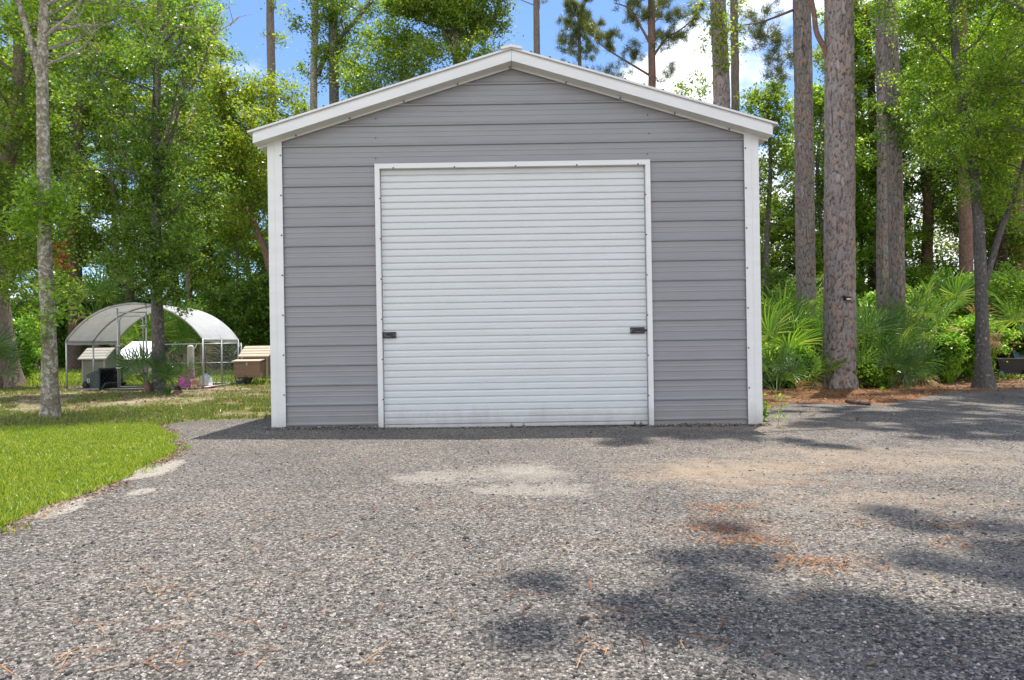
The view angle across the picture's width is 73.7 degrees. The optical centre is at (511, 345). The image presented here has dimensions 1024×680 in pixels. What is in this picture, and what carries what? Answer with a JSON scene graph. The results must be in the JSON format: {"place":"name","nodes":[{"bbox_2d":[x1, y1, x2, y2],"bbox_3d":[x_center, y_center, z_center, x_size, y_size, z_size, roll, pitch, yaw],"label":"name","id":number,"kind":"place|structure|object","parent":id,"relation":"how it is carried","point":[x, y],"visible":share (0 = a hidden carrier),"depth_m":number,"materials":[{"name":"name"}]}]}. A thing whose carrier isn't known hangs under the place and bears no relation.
{"place":"outdoors","nodes":[
{"label":"outdoors","id":0,"kind":"place"},
{"bbox_2d":[0,421,191,534],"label":"lawn","id":1,"kind":"structure","parent":0,"point":[83,482],"depth_m":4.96,"materials":[{"name":"plant"}]},
{"bbox_2d":[20,364,270,386],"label":"meadow grass","id":2,"kind":"structure","parent":0,"point":[74,377],"depth_m":20.17,"materials":[{"name":"green plant"}]},
{"bbox_2d":[0,0,993,301],"label":"sky","id":3,"kind":"structure","parent":0,"point":[245,32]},
{"bbox_2d":[0,390,1023,679],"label":"gravel driveway","id":4,"kind":"structure","parent":0,"point":[948,412],"depth_m":3.19,"materials":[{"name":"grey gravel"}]},
{"bbox_2d":[2,424,191,535],"bbox_3d":[-3.271,0.962,5.752,0.990,0.042,6.085,-1,0,-17],"label":"sand edge","id":5,"kind":"object","parent":4,"relation":"on","point":[53,504],"visible":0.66,"depth_m":4.40,"materials":[{"name":"beige sand"}]},
{"bbox_2d":[0,381,1023,673],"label":"pine straw","id":6,"kind":"object","parent":4,"relation":"on","point":[756,535],"visible":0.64,"depth_m":3.21,"materials":[{"name":"brown plant"}]},
{"bbox_2d":[262,422,771,430],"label":"concrete slab","id":7,"kind":"structure","parent":4,"relation":"on","point":[502,427],"depth_m":7.78,"materials":[{"name":"concrete"}]},
{"bbox_2d":[0,361,1023,527],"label":"ground","id":8,"kind":"structure","parent":0,"point":[227,412],"depth_m":12.66,"materials":[{"name":"soil"}]},
{"bbox_2d":[0,322,27,388],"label":"saw palmetto","id":9,"kind":"object","parent":8,"relation":"on","point":[13,353],"visible":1,"depth_m":15.78,"materials":[{"name":"green plant"}]},
{"bbox_2d":[13,312,40,379],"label":"shrub","id":10,"kind":"object","parent":8,"relation":"on","point":[29,354],"visible":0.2,"depth_m":20.01,"materials":[{"name":"green plant"}]},
{"bbox_2d":[11,297,67,368],"bbox_3d":[-20.471,-0.397,30.337,4.429,3.486,4.448,-1,0,-39],"label":"shrub","id":11,"kind":"object","parent":8,"relation":"on","point":[61,358],"visible":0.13,"depth_m":29.46,"materials":[{"name":"green plant"}]},
{"bbox_2d":[0,19,104,368],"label":"broadleaf tree","id":12,"kind":"object","parent":8,"relation":"on","point":[38,364],"visible":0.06,"depth_m":29.62,"materials":[{"name":"green plant"}]},
{"bbox_2d":[13,86,130,366],"bbox_3d":[-21.396,-5.982,33.372,6.078,14.370,5.332,-1,0,12],"label":"tree","id":13,"kind":"object","parent":8,"relation":"on","point":[88,145],"visible":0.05,"depth_m":33.00,"materials":[{"name":"green plant"}]},
{"bbox_2d":[21,291,124,350],"bbox_3d":[-19.413,-0.618,31.304,4.313,3.712,4.766,-1,0,0],"label":"shrub","id":14,"kind":"object","parent":8,"relation":"on","point":[59,331],"visible":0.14,"depth_m":29.99,"materials":[{"name":"green plant"}]},
{"bbox_2d":[0,0,152,387],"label":"oak tree","id":15,"kind":"object","parent":8,"relation":"on","point":[18,102],"visible":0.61,"depth_m":16.70,"materials":[{"name":"green plant"}]},
{"bbox_2d":[0,0,166,370],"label":"dark oak","id":16,"kind":"object","parent":8,"relation":"on","point":[78,125],"visible":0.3,"depth_m":28.74,"materials":[{"name":"green plant"}]},
{"bbox_2d":[55,266,132,347],"bbox_3d":[-16.729,-1.074,26.871,3.327,4.419,2.896,-1,0,-29],"label":"shrub","id":17,"kind":"object","parent":8,"relation":"on","point":[108,294],"visible":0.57,"depth_m":26.97,"materials":[{"name":"green plant"}]},
{"bbox_2d":[78,348,122,383],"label":"coop","id":18,"kind":"structure","parent":8,"relation":"on","point":[101,358],"depth_m":17.89,"materials":[{"name":"beige wood"}]},
{"bbox_2d":[23,0,182,347],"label":"broadleaf tree","id":19,"kind":"object","parent":8,"relation":"on","point":[89,234],"visible":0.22,"depth_m":29.59,"materials":[{"name":"green plant"}]},
{"bbox_2d":[82,368,125,389],"bbox_3d":[-9.439,0.777,15.820,0.989,0.502,0.537,-1,0,32],"label":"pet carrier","id":20,"kind":"object","parent":8,"relation":"on","point":[101,380],"visible":0.8,"depth_m":15.76,"materials":[{"name":"plastic"}]},
{"bbox_2d":[0,0,236,419],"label":"lichen tree","id":21,"kind":"object","parent":8,"relation":"on","point":[44,217],"visible":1,"depth_m":9.21,"materials":[{"name":"green plant"}]},
{"bbox_2d":[2,0,253,392],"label":"ivy clad tree","id":22,"kind":"object","parent":8,"relation":"on","point":[155,185],"visible":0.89,"depth_m":14.19,"materials":[{"name":"green plant"}]},
{"bbox_2d":[70,46,193,346],"bbox_3d":[-18.231,-6.434,32.286,5.264,15.228,5.665,-1,0,-44],"label":"tree","id":23,"kind":"object","parent":8,"relation":"on","point":[130,292],"visible":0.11,"depth_m":31.75,"materials":[{"name":"green plant"}]},
{"bbox_2d":[0,381,270,427],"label":"patchy grass","id":24,"kind":"structure","parent":8,"relation":"on","point":[135,411],"depth_m":10.09,"materials":[{"name":"green plant"}]},
{"bbox_2d":[121,341,151,378],"bbox_3d":[-10.599,0.474,19.250,1.090,1.167,0.800,-1,0,0],"label":"white roofed hutch","id":25,"kind":"object","parent":8,"relation":"on","point":[136,343],"visible":0.08,"depth_m":19.27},
{"bbox_2d":[107,341,180,393],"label":"saw palmetto","id":26,"kind":"object","parent":8,"relation":"on","point":[140,361],"visible":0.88,"depth_m":14.17,"materials":[{"name":"green plant"}]},
{"bbox_2d":[108,311,181,375],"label":"saw palmetto","id":27,"kind":"object","parent":8,"relation":"on","point":[135,329],"visible":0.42,"depth_m":21.29,"materials":[{"name":"green plant"}]},
{"bbox_2d":[65,302,238,389],"bbox_3d":[-8.571,0.024,16.485,3.137,1.985,2.090,-1,0,0],"label":"hen pen","id":28,"kind":"object","parent":8,"relation":"on","point":[114,324],"visible":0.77,"depth_m":16.14,"materials":[{"name":"white fabric"}]},
{"bbox_2d":[116,315,147,386],"bbox_3d":[-8.619,0.137,15.480,0.700,1.629,0.080,-1,0,0],"label":"pen door","id":29,"kind":"structure","parent":28,"relation":"in","point":[142,325],"depth_m":15.46,"materials":[{"name":"metal"}]},
{"bbox_2d":[118,107,216,364],"bbox_3d":[-18.716,-6.113,37.057,6.861,14.627,5.467,-1,0,35],"label":"tree","id":30,"kind":"object","parent":8,"relation":"on","point":[177,282],"visible":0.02,"depth_m":36.73,"materials":[{"name":"green plant"}]},
{"bbox_2d":[150,358,203,392],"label":"saw palmetto","id":31,"kind":"object","parent":8,"relation":"on","point":[177,389],"visible":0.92,"depth_m":14.22,"materials":[{"name":"green plant"}]},
{"bbox_2d":[141,299,225,371],"bbox_3d":[-11.218,-0.376,22.807,3.164,2.949,2.925,-1,0,0],"label":"saw palmetto","id":32,"kind":"object","parent":8,"relation":"on","point":[190,333],"visible":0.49,"depth_m":22.80,"materials":[{"name":"green plant"}]},
{"bbox_2d":[116,0,253,366],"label":"broadleaf tree","id":33,"kind":"object","parent":8,"relation":"on","point":[187,280],"visible":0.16,"depth_m":28.85,"materials":[{"name":"green plant"}]},
{"bbox_2d":[162,8,234,367],"bbox_3d":[-13.561,-6.903,29.848,3.749,16.084,4.232,-1,0,-19],"label":"thin tree","id":34,"kind":"object","parent":8,"relation":"on","point":[208,252],"visible":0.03,"depth_m":29.89,"materials":[{"name":"green plant"}]},
{"bbox_2d":[165,343,241,379],"bbox_3d":[-8.554,0.530,18.797,2.241,1.154,0.066,-1,0,0],"label":"wire fence","id":35,"kind":"object","parent":8,"relation":"on","point":[205,345],"visible":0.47,"depth_m":18.79,"materials":[{"name":"metal"}]},
{"bbox_2d":[164,281,264,370],"bbox_3d":[-11.818,-0.639,27.143,4.259,3.671,3.780,-1,0,-40],"label":"shrub","id":36,"kind":"object","parent":8,"relation":"on","point":[209,308],"visible":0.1,"depth_m":26.43,"materials":[{"name":"green plant"}]},
{"bbox_2d":[164,127,266,293],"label":"tree","id":37,"kind":"object","parent":8,"relation":"on","point":[221,266],"visible":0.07,"depth_m":33.73,"materials":[{"name":"green plant"}]},
{"bbox_2d":[172,133,268,304],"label":"broadleaf tree","id":38,"kind":"object","parent":8,"relation":"on","point":[252,252],"visible":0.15,"depth_m":28.43,"materials":[{"name":"green plant"}]},
{"bbox_2d":[185,268,269,359],"bbox_3d":[-9.038,-0.827,24.072,3.845,3.709,3.606,-1,0,0],"label":"shrub","id":39,"kind":"object","parent":8,"relation":"on","point":[248,324],"visible":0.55,"depth_m":23.21,"materials":[{"name":"green plant"}]},
{"bbox_2d":[197,149,258,357],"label":"sapling","id":40,"kind":"object","parent":8,"relation":"on","point":[220,245],"visible":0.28,"depth_m":24.91,"materials":[{"name":"green plant"}]},
{"bbox_2d":[149,41,309,273],"bbox_3d":[-9.729,-4.738,23.944,5.581,11.727,4.529,-1,0,0],"label":"leaning tree","id":41,"kind":"object","parent":8,"relation":"on","point":[239,143],"visible":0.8,"depth_m":23.60,"materials":[{"name":"green plant"}]},
{"bbox_2d":[231,346,270,383],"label":"brown coop","id":42,"kind":"structure","parent":8,"relation":"on","point":[254,362],"depth_m":17.24,"materials":[{"name":"wood"}]},
{"bbox_2d":[259,0,292,122],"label":"bare pine","id":43,"kind":"object","parent":8,"relation":"on","point":[270,35],"visible":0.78,"depth_m":26.88,"materials":[{"name":"brown wood"}]},
{"bbox_2d":[274,0,339,110],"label":"slender tree","id":44,"kind":"object","parent":8,"relation":"on","point":[312,80],"visible":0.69,"depth_m":21.89,"materials":[{"name":"green plant"}]},
{"bbox_2d":[303,0,410,104],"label":"forked tree","id":45,"kind":"object","parent":8,"relation":"on","point":[333,13],"visible":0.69,"depth_m":21.86,"materials":[{"name":"green plant"}]},
{"bbox_2d":[322,0,523,98],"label":"live oak","id":46,"kind":"object","parent":8,"relation":"on","point":[468,16],"visible":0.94,"depth_m":20.15,"materials":[{"name":"green plant"}]},
{"bbox_2d":[9,177,988,361],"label":"woods","id":47,"kind":"object","parent":8,"relation":"on","point":[182,301],"depth_m":42.34,"materials":[{"name":"green plant"}]},
{"bbox_2d":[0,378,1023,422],"bbox_3d":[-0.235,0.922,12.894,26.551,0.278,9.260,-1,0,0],"label":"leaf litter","id":48,"kind":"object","parent":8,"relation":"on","point":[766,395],"visible":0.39,"depth_m":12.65,"materials":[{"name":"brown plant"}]},
{"bbox_2d":[247,44,777,428],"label":"garage","id":49,"kind":"structure","parent":8,"relation":"on","point":[511,235],"depth_m":7.85,"materials":[{"name":"grey paint"}]},
{"bbox_2d":[381,166,647,427],"bbox_3d":[0.007,-0.565,7.870,3.092,3.131,0.072,-1,0,0],"label":"roll up door","id":50,"kind":"structure","parent":49,"relation":"in","point":[512,297],"depth_m":7.87,"materials":[{"name":"white metal"}]},
{"bbox_2d":[508,0,548,53],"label":"thin pine","id":51,"kind":"object","parent":8,"relation":"on","point":[536,22],"visible":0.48,"depth_m":29.88,"materials":[{"name":"brown wood"}]},
{"bbox_2d":[552,0,606,69],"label":"round pine","id":52,"kind":"object","parent":8,"relation":"on","point":[576,31],"visible":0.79,"depth_m":27.79,"materials":[{"name":"green plant"}]},
{"bbox_2d":[581,0,707,87],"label":"slash pine","id":53,"kind":"object","parent":8,"relation":"on","point":[653,35],"visible":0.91,"depth_m":23.89,"materials":[{"name":"green plant"}]},
{"bbox_2d":[687,0,741,108],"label":"vine clad pine","id":54,"kind":"object","parent":8,"relation":"on","point":[719,29],"visible":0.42,"depth_m":16.83,"materials":[{"name":"green plant"}]},
{"bbox_2d":[709,0,751,110],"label":"vine wrapped pine","id":55,"kind":"object","parent":8,"relation":"on","point":[735,74],"visible":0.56,"depth_m":21.90,"materials":[{"name":"brown wood"}]},
{"bbox_2d":[672,69,794,342],"bbox_3d":[7.094,-3.892,21.274,4.274,9.747,2.130,-1,0,21],"label":"leafy tree","id":56,"kind":"object","parent":8,"relation":"on","point":[775,95],"visible":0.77,"depth_m":20.84,"materials":[{"name":"green plant"}]},
{"bbox_2d":[732,0,815,378],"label":"straight pine","id":57,"kind":"object","parent":8,"relation":"on","point":[799,56],"visible":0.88,"depth_m":17.85,"materials":[{"name":"brown plant"}]},
{"bbox_2d":[762,340,811,391],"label":"saw palmetto","id":58,"kind":"object","parent":8,"relation":"on","point":[780,368],"visible":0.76,"depth_m":13.27,"materials":[{"name":"green plant"}]},
{"bbox_2d":[762,337,816,388],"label":"shrub","id":59,"kind":"object","parent":8,"relation":"on","point":[798,348],"visible":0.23,"depth_m":14.08,"materials":[{"name":"green plant"}]},
{"bbox_2d":[761,278,820,335],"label":"saw palmetto","id":60,"kind":"object","parent":8,"relation":"on","point":[778,299],"visible":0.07,"depth_m":17.58,"materials":[{"name":"green plant"}]},
{"bbox_2d":[759,189,823,315],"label":"broadleaf tree","id":61,"kind":"object","parent":8,"relation":"on","point":[787,248],"visible":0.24,"depth_m":24.07,"materials":[{"name":"green plant"}]},
{"bbox_2d":[761,295,821,381],"bbox_3d":[6.351,0.032,15.575,2.205,2.318,2.351,-1,0,0],"label":"saw palmetto","id":62,"kind":"object","parent":8,"relation":"on","point":[792,318],"visible":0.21,"depth_m":15.29,"materials":[{"name":"green plant"}]},
{"bbox_2d":[761,294,821,340],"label":"saw palmetto","id":63,"kind":"object","parent":8,"relation":"on","point":[767,307],"visible":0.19,"depth_m":15.96,"materials":[{"name":"green plant"}]},
{"bbox_2d":[760,263,823,341],"bbox_3d":[8.445,-0.776,20.753,3.485,3.341,3.351,-1,0,-11],"label":"shrub","id":64,"kind":"object","parent":8,"relation":"on","point":[773,274],"visible":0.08,"depth_m":20.36,"materials":[{"name":"green plant"}]},
{"bbox_2d":[762,340,831,388],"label":"saw palmetto","id":65,"kind":"object","parent":8,"relation":"on","point":[816,369],"visible":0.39,"depth_m":13.94,"materials":[{"name":"green plant"}]},
{"bbox_2d":[761,299,833,383],"bbox_3d":[5.593,0.052,14.687,1.979,2.168,2.789,-1,0,0],"label":"saw palmetto","id":66,"kind":"object","parent":8,"relation":"on","point":[774,335],"visible":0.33,"depth_m":14.44,"materials":[{"name":"green plant"}]},
{"bbox_2d":[780,314,822,381],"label":"saw palmetto","id":67,"kind":"object","parent":8,"relation":"on","point":[816,325],"visible":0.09,"depth_m":15.04,"materials":[{"name":"green plant"}]},
{"bbox_2d":[776,276,860,315],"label":"saw palmetto","id":68,"kind":"object","parent":8,"relation":"on","point":[817,298],"visible":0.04,"depth_m":19.13,"materials":[{"name":"green plant"}]},
{"bbox_2d":[762,78,875,295],"bbox_3d":[10.947,-4.323,24.205,3.768,10.549,3.352,-1,0,25],"label":"broadleaf tree","id":69,"kind":"object","parent":8,"relation":"on","point":[818,104],"visible":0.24,"depth_m":23.93,"materials":[{"name":"green plant"}]},
{"bbox_2d":[795,348,847,388],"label":"saw palmetto","id":70,"kind":"object","parent":8,"relation":"on","point":[835,364],"visible":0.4,"depth_m":13.94,"materials":[{"name":"green plant"}]},
{"bbox_2d":[809,0,859,388],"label":"pine","id":71,"kind":"object","parent":8,"relation":"on","point":[837,44],"visible":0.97,"depth_m":13.96,"materials":[{"name":"brown plant"}]},
{"bbox_2d":[810,295,910,376],"bbox_3d":[7.498,-0.046,14.832,2.053,2.016,2.436,-1,0,22],"label":"saw palmetto","id":72,"kind":"object","parent":8,"relation":"on","point":[881,331],"visible":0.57,"depth_m":14.37,"materials":[{"name":"green plant"}]},
{"bbox_2d":[811,0,922,291],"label":"shaded oak","id":73,"kind":"object","parent":8,"relation":"on","point":[870,91],"visible":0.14,"depth_m":24.82,"materials":[{"name":"green plant"}]},
{"bbox_2d":[812,0,932,287],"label":"broadleaf tree","id":74,"kind":"object","parent":8,"relation":"on","point":[859,69],"visible":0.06,"depth_m":24.84,"materials":[{"name":"green plant"}]},
{"bbox_2d":[821,302,925,383],"bbox_3d":[8.148,-0.067,15.430,2.245,2.266,2.465,-1,0,34],"label":"saw palmetto","id":75,"kind":"object","parent":8,"relation":"on","point":[905,340],"visible":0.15,"depth_m":15.23,"materials":[{"name":"green plant"}]},
{"bbox_2d":[849,347,901,388],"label":"shrub","id":76,"kind":"object","parent":8,"relation":"on","point":[871,375],"visible":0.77,"depth_m":13.93,"materials":[{"name":"green plant"}]},
{"bbox_2d":[875,0,888,316],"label":"twin pine","id":77,"kind":"object","parent":8,"relation":"on","point":[882,277],"visible":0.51,"depth_m":18.39,"materials":[{"name":"brown plant"}]},
{"bbox_2d":[818,142,957,306],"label":"understorey tree","id":78,"kind":"object","parent":8,"relation":"on","point":[866,176],"visible":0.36,"depth_m":23.47,"materials":[{"name":"green plant"}]},
{"bbox_2d":[850,335,937,388],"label":"saw palmetto","id":79,"kind":"object","parent":8,"relation":"on","point":[888,358],"visible":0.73,"depth_m":13.63,"materials":[{"name":"green plant"}]},
{"bbox_2d":[857,0,939,381],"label":"front twin pine","id":80,"kind":"object","parent":8,"relation":"on","point":[895,135],"visible":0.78,"depth_m":16.37,"materials":[{"name":"brown plant"}]},
{"bbox_2d":[858,287,940,352],"bbox_3d":[10.937,-0.385,19.470,2.930,2.518,2.223,-1,0,0],"label":"shrub","id":81,"kind":"object","parent":8,"relation":"on","point":[870,296],"visible":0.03,"depth_m":19.52,"materials":[{"name":"green plant"}]},
{"bbox_2d":[864,310,940,385],"bbox_3d":[8.734,0.178,15.383,1.771,2.045,1.748,-1,0,0],"label":"saw palmetto","id":82,"kind":"object","parent":8,"relation":"on","point":[924,335],"visible":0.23,"depth_m":15.17,"materials":[{"name":"green plant"}]},
{"bbox_2d":[819,0,986,221],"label":"broadleaf tree","id":83,"kind":"object","parent":8,"relation":"on","point":[903,66],"visible":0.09,"depth_m":23.75,"materials":[{"name":"green plant"}]},
{"bbox_2d":[855,208,952,285],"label":"understorey tree","id":84,"kind":"object","parent":8,"relation":"on","point":[918,253],"visible":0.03,"depth_m":25.97,"materials":[{"name":"green plant"}]},
{"bbox_2d":[867,270,969,382],"bbox_3d":[9.723,-0.390,16.016,2.187,2.646,2.598,-1,0,0],"label":"saw palmetto","id":85,"kind":"object","parent":8,"relation":"on","point":[921,306],"visible":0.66,"depth_m":15.80,"materials":[{"name":"green plant"}]},
{"bbox_2d":[892,335,947,387],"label":"saw palmetto","id":86,"kind":"object","parent":8,"relation":"on","point":[931,382],"visible":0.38,"depth_m":14.15,"materials":[{"name":"green plant"}]},
{"bbox_2d":[866,0,990,287],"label":"brown trunk tree","id":87,"kind":"object","parent":8,"relation":"on","point":[927,252],"visible":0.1,"depth_m":23.86,"materials":[{"name":"green plant"}]},
{"bbox_2d":[904,323,974,382],"bbox_3d":[9.918,0.274,15.877,1.638,1.596,1.667,-1,0,-45],"label":"shrub","id":88,"kind":"object","parent":8,"relation":"on","point":[950,342],"visible":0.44,"depth_m":15.46,"materials":[{"name":"green plant"}]},
{"bbox_2d":[856,0,1023,388],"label":"forked oak","id":89,"kind":"object","parent":8,"relation":"on","point":[1000,174],"visible":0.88,"depth_m":13.91,"materials":[{"name":"green plant"}]},
{"bbox_2d":[886,265,999,335],"bbox_3d":[11.006,-0.525,17.533,2.552,2.895,2.055,-1,0,33],"label":"saw palmetto","id":90,"kind":"object","parent":8,"relation":"on","point":[957,292],"visible":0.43,"depth_m":17.19,"materials":[{"name":"green plant"}]},
{"bbox_2d":[903,12,1009,271],"bbox_3d":[17.000,-6.273,25.873,5.332,14.370,6.078,-1,0,-33],"label":"tree","id":91,"kind":"object","parent":8,"relation":"on","point":[937,227],"visible":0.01,"depth_m":26.44,"materials":[{"name":"green plant"}]},
{"bbox_2d":[900,0,1023,272],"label":"broadleaf tree","id":92,"kind":"object","parent":8,"relation":"on","point":[947,218],"visible":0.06,"depth_m":22.59,"materials":[{"name":"green plant"}]},
{"bbox_2d":[905,264,1023,351],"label":"shrub","id":93,"kind":"object","parent":8,"relation":"on","point":[961,312],"visible":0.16,"depth_m":18.27,"materials":[{"name":"green plant"}]},
{"bbox_2d":[909,0,1022,278],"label":"red trunk pine","id":94,"kind":"object","parent":8,"relation":"on","point":[966,256],"visible":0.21,"depth_m":19.89,"materials":[{"name":"green plant"}]},
{"bbox_2d":[908,22,1023,278],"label":"tree","id":95,"kind":"object","parent":8,"relation":"on","point":[1018,245],"visible":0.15,"depth_m":21.32,"materials":[{"name":"green plant"}]},
{"bbox_2d":[911,312,1022,380],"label":"shrub","id":96,"kind":"object","parent":8,"relation":"on","point":[967,324],"visible":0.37,"depth_m":16.16,"materials":[{"name":"green plant"}]},
{"bbox_2d":[915,39,1021,260],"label":"wood tree","id":97,"kind":"object","parent":8,"relation":"on","point":[953,246],"visible":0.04,"depth_m":30.30,"materials":[{"name":"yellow plant"}]},
{"bbox_2d":[944,0,1023,156],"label":"edge oak","id":98,"kind":"object","parent":8,"relation":"on","point":[999,81],"visible":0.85,"depth_m":12.96,"materials":[{"name":"green plant"}]},
{"bbox_2d":[944,0,1023,280],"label":"background pine","id":99,"kind":"object","parent":8,"relation":"on","point":[1022,211],"visible":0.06,"depth_m":20.89,"materials":[{"name":"green plant"}]},
{"bbox_2d":[947,270,1023,356],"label":"shrub","id":100,"kind":"object","parent":8,"relation":"on","point":[1000,279],"visible":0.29,"depth_m":17.75,"materials":[{"name":"green plant"}]},
{"bbox_2d":[962,259,1023,356],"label":"shrub","id":101,"kind":"object","parent":8,"relation":"on","point":[1015,277],"visible":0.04,"depth_m":19.36,"materials":[{"name":"green plant"}]},
{"bbox_2d":[974,291,1023,355],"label":"saw palmetto","id":102,"kind":"object","parent":8,"relation":"on","point":[1009,311],"visible":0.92,"depth_m":14.49,"materials":[{"name":"green plant"}]},
{"bbox_2d":[992,357,1023,377],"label":"dump cart","id":103,"kind":"object","parent":8,"relation":"on","point":[1013,365],"visible":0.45,"depth_m":17.45,"materials":[{"name":"grey plastic"}]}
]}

